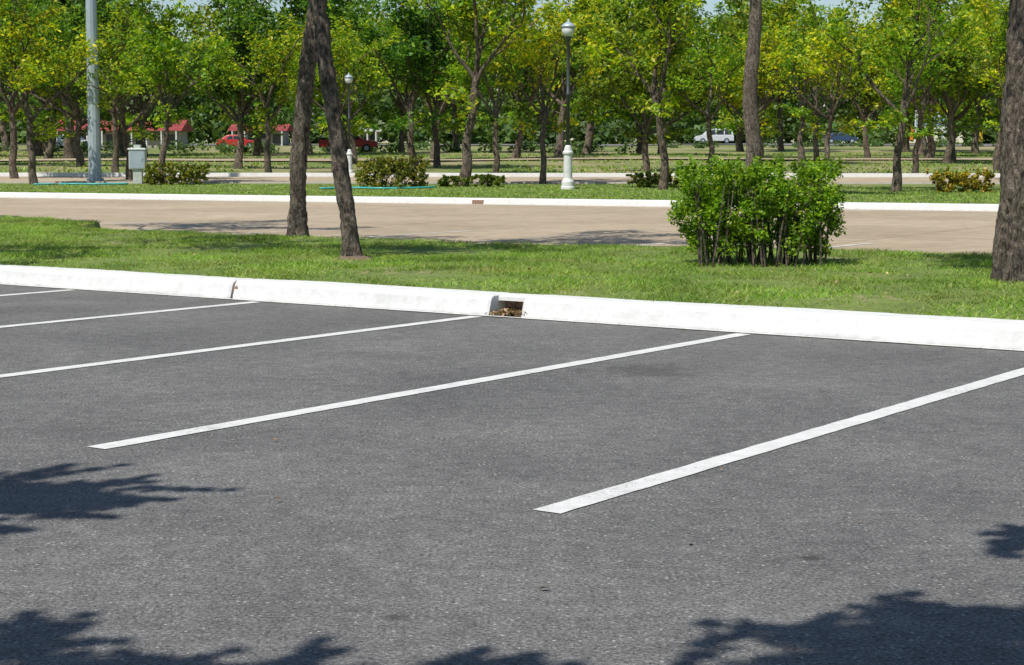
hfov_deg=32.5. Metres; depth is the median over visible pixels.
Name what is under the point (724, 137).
parked van
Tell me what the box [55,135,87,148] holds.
parked car
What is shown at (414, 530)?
asphalt parking lot
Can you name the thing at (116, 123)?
tree
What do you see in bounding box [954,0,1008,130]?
tree
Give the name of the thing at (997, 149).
tree
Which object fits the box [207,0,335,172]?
tree
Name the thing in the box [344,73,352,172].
street lamp
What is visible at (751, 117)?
tree
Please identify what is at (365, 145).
pickup truck
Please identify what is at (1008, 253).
tree
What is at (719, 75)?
tree
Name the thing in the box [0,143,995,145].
road
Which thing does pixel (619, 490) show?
parking bay lines
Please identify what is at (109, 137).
windows and doors
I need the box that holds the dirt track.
[0,157,992,160]
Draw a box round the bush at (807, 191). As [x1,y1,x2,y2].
[666,153,846,267]
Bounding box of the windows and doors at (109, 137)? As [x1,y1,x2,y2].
[63,133,174,146]
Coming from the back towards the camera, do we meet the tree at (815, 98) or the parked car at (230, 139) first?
the parked car at (230, 139)
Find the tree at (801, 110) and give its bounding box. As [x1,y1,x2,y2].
[775,4,863,165]
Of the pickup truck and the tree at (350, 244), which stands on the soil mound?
the tree at (350, 244)
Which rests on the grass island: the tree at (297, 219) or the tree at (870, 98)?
the tree at (297, 219)
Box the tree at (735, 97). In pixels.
[694,12,812,161]
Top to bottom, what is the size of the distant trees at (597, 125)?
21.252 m
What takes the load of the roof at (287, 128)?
on the walls at (286, 138)
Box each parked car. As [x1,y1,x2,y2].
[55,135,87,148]
[216,135,253,148]
[822,132,857,143]
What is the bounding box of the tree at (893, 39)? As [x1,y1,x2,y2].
[796,0,986,191]
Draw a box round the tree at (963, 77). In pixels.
[882,0,1007,163]
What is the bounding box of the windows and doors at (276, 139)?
[235,132,279,144]
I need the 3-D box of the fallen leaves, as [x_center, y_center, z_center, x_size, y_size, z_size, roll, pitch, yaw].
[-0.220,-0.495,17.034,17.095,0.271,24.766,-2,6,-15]
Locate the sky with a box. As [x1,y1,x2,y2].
[0,0,1006,142]
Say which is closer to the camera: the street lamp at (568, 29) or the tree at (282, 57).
the street lamp at (568, 29)
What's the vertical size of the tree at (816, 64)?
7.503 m
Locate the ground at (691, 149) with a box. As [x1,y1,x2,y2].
[0,143,1000,316]
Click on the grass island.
(879, 304)
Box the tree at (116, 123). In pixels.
[70,0,166,172]
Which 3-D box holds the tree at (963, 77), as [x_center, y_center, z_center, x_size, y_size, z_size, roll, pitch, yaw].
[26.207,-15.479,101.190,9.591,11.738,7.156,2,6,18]
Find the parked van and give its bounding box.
[694,128,734,143]
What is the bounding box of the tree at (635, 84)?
[572,0,721,171]
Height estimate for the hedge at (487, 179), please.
0.534 m
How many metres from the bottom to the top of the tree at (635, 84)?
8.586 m
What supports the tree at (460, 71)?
on the ground at (691, 149)
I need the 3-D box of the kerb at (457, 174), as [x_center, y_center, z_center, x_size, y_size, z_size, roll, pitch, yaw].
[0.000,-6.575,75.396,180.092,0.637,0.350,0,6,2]
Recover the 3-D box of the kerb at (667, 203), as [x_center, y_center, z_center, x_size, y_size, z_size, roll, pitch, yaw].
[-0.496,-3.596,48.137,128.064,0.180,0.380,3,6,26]
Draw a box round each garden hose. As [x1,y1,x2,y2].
[33,183,127,184]
[320,185,435,188]
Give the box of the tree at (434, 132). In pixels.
[367,2,504,167]
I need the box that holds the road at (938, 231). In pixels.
[0,198,996,253]
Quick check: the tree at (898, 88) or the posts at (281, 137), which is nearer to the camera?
the tree at (898, 88)
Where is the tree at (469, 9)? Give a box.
[399,0,561,185]
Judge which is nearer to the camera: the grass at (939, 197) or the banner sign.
the grass at (939, 197)
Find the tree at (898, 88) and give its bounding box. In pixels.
[880,0,962,172]
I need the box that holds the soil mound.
[331,256,376,259]
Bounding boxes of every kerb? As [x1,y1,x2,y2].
[0,173,999,176]
[0,181,999,183]
[0,192,998,211]
[0,264,1023,350]
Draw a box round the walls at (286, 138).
[233,131,288,145]
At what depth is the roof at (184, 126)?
193.33 m
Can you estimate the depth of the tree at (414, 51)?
90.26 m
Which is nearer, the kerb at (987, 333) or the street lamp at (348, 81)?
the kerb at (987, 333)
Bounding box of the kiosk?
[355,128,381,143]
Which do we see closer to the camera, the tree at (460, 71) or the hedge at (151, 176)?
the hedge at (151, 176)
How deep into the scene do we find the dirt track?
114.00 m
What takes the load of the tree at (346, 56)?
on the ground at (691, 149)
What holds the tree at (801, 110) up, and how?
on the ground at (691, 149)
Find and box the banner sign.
[978,132,982,141]
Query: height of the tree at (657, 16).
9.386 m
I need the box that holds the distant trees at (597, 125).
[0,0,1008,158]
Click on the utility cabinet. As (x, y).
(137, 158)
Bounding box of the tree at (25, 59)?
[0,0,118,184]
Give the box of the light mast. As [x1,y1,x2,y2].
[85,0,103,180]
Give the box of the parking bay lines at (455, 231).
[66,219,870,247]
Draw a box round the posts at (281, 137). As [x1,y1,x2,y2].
[231,131,282,145]
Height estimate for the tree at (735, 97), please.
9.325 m
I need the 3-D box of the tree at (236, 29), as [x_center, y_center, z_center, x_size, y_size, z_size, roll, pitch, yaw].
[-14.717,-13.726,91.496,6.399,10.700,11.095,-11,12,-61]
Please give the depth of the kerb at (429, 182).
67.08 m
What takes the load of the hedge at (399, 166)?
on the ground at (691, 149)
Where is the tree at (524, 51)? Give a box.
[461,0,605,183]
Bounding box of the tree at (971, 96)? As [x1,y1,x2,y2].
[882,2,1004,161]
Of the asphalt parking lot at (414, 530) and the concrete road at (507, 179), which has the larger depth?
the concrete road at (507, 179)
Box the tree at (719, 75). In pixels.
[630,2,773,172]
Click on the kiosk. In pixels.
(373, 136)
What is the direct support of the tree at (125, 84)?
on the ground at (691, 149)
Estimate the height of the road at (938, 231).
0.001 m
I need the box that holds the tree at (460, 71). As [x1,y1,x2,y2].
[443,0,531,172]
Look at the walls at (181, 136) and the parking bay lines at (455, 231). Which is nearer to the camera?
the parking bay lines at (455, 231)
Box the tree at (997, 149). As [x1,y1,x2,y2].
[967,0,1006,172]
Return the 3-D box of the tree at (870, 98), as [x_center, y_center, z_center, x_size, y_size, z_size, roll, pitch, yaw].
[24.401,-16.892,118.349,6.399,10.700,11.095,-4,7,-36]
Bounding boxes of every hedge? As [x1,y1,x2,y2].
[143,161,210,184]
[353,155,430,187]
[437,173,505,186]
[625,170,681,187]
[925,167,994,192]
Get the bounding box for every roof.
[57,120,193,131]
[227,124,292,130]
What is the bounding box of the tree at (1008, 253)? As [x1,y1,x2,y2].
[990,0,1023,283]
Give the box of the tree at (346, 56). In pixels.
[246,16,404,172]
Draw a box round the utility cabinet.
[127,145,147,183]
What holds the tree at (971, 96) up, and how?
on the ground at (691, 149)
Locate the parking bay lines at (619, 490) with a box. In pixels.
[0,284,1023,512]
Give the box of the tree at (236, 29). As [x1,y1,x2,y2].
[166,0,332,168]
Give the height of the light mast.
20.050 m
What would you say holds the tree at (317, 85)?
on the ground at (691, 149)
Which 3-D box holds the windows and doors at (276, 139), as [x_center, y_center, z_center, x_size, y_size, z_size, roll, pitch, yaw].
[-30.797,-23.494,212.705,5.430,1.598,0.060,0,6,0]
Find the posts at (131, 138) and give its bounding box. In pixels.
[57,131,176,147]
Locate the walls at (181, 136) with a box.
[59,131,187,147]
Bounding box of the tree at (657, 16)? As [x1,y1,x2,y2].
[572,0,706,189]
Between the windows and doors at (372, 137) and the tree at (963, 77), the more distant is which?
the windows and doors at (372, 137)
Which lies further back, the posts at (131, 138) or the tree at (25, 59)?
the posts at (131, 138)
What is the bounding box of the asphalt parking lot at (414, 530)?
[0,284,1023,664]
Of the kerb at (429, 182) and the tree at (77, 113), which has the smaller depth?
the kerb at (429, 182)
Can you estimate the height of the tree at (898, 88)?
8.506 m
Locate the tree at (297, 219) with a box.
[286,0,326,236]
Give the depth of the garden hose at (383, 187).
60.59 m
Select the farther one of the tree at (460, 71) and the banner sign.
the banner sign
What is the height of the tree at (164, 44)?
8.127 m
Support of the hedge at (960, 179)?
on the ground at (691, 149)
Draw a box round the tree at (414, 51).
[289,0,485,168]
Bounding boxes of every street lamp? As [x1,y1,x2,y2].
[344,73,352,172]
[561,18,575,188]
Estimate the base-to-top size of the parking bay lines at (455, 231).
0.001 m
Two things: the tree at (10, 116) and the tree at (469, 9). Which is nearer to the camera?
the tree at (469, 9)
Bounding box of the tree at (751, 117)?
[742,0,761,196]
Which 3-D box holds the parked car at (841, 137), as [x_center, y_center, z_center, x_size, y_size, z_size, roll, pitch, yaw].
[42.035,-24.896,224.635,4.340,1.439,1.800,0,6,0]
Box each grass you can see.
[0,151,999,172]
[0,183,1000,203]
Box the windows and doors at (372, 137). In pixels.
[355,133,374,139]
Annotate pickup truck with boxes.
[319,133,377,151]
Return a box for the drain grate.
[472,200,483,203]
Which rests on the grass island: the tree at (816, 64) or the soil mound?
the soil mound
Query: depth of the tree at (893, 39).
57.99 m
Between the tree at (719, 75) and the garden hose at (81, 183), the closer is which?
the garden hose at (81, 183)
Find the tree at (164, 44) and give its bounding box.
[114,0,243,182]
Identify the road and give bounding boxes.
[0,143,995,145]
[0,176,999,181]
[0,198,996,253]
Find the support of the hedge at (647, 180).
on the ground at (691, 149)
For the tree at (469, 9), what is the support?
on the ground at (691, 149)
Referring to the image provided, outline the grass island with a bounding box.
[0,215,1023,319]
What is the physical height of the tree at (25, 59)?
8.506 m
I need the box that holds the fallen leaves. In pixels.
[28,232,981,588]
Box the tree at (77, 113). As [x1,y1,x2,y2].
[0,0,191,166]
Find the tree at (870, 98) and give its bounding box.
[810,4,900,157]
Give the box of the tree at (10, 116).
[0,0,75,178]
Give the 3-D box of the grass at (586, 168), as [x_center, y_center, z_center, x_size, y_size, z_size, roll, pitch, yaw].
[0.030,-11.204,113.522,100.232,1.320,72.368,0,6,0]
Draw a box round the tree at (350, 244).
[307,0,362,256]
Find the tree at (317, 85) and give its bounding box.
[283,0,404,163]
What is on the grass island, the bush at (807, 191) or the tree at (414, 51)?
the bush at (807, 191)
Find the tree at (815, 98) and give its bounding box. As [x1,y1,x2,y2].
[763,6,845,163]
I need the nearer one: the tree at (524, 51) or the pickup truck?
the tree at (524, 51)
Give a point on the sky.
(710, 7)
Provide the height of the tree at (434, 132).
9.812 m
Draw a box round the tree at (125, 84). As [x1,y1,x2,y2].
[52,6,210,179]
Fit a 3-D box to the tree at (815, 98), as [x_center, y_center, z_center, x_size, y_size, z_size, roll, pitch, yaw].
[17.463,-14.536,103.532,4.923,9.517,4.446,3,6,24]
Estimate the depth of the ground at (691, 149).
103.18 m
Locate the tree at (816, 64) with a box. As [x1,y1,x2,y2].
[728,10,903,170]
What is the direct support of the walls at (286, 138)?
on the ground at (691, 149)

